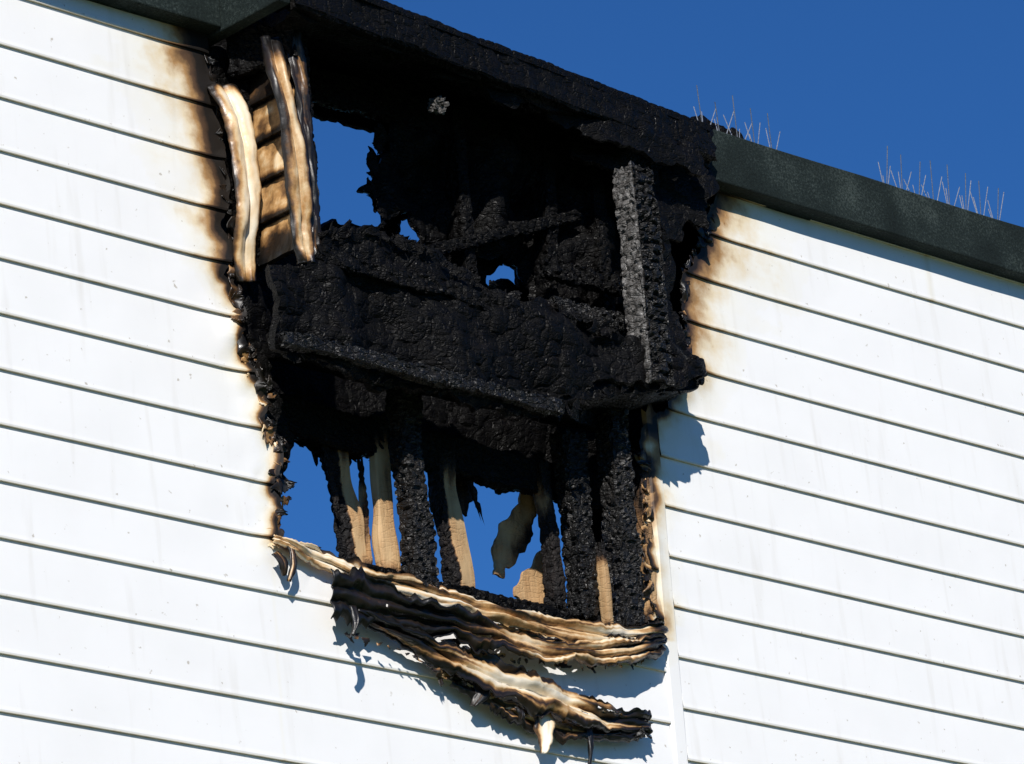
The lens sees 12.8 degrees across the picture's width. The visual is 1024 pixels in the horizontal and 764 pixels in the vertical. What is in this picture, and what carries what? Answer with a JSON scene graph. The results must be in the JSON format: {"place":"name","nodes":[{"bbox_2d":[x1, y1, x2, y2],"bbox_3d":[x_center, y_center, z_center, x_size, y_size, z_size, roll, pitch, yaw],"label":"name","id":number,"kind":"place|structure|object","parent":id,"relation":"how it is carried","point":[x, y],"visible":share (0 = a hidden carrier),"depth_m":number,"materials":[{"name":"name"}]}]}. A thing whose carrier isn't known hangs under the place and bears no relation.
{"place":"outdoors","nodes":[
{"label":"outdoors","id":0,"kind":"place"},
{"bbox_2d":[280,0,1023,602],"label":"sky","id":1,"kind":"structure","parent":0,"point":[841,82],"materials":[{"name":"blue"}]},
{"label":"ground","id":2,"kind":"structure","parent":0,"visible":0},
{"bbox_2d":[641,404,687,763],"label":"corner trim","id":3,"kind":"structure","parent":2,"relation":"on","point":[672,672],"depth_m":17.23,"materials":[{"name":"white paint"}]},
{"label":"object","id":4,"kind":"object","parent":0,"visible":0},
{"bbox_2d":[210,7,743,655],"bbox_3d":[-0.037,-0.227,17.182,3.411,2.520,0.456,14,-27,-41],"label":"charred wall framing","id":5,"kind":"object","parent":4,"relation":"on","point":[478,193],"visible":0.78,"depth_m":17.08,"materials":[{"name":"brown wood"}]},
{"bbox_2d":[207,0,289,46],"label":"canopy return","id":6,"kind":"object","parent":5,"relation":"attached to","point":[236,16],"visible":0.31,"depth_m":16.32,"materials":[{"name":"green metal"}]},
{"bbox_2d":[204,46,715,763],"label":"melted siding","id":7,"kind":"object","parent":5,"relation":"attached to","point":[416,616],"visible":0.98,"depth_m":16.32,"materials":[{"name":"plastic"}]},
{"bbox_2d":[207,0,719,432],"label":"burnt window bay","id":8,"kind":"object","parent":5,"relation":"attached to","point":[372,308],"visible":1,"depth_m":16.60,"materials":[{"name":"wood"}]},
{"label":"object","id":9,"kind":"object","parent":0,"visible":0},
{"bbox_2d":[88,0,220,33],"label":"coping","id":10,"kind":"object","parent":9,"relation":"on","point":[201,16],"visible":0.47,"depth_m":16.26,"materials":[{"name":"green metal"}]},
{"bbox_2d":[0,0,674,763],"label":"siding courses","id":11,"kind":"object","parent":9,"relation":"attached to","point":[156,606],"visible":0.96,"depth_m":15.71,"materials":[{"name":"white paint"}]},
{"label":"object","id":12,"kind":"object","parent":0,"visible":0},
{"bbox_2d":[657,190,1023,763],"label":"siding courses","id":13,"kind":"object","parent":12,"relation":"attached to","point":[841,435],"visible":1,"depth_m":18.16,"materials":[{"name":"white paint"}]},
{"bbox_2d":[709,129,1023,283],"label":"coping","id":14,"kind":"object","parent":12,"relation":"on","point":[787,183],"visible":0.56,"depth_m":18.68,"materials":[{"name":"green metal"}]},
{"bbox_2d":[693,85,779,149],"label":"bird spikes","id":15,"kind":"object","parent":14,"relation":"on","point":[735,123],"visible":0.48,"depth_m":18.44,"materials":[{"name":"silver metal"}]},
{"bbox_2d":[878,146,1003,219],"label":"bird spikes","id":16,"kind":"object","parent":14,"relation":"on","point":[943,188],"visible":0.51,"depth_m":19.27,"materials":[{"name":"silver metal"}]}
]}

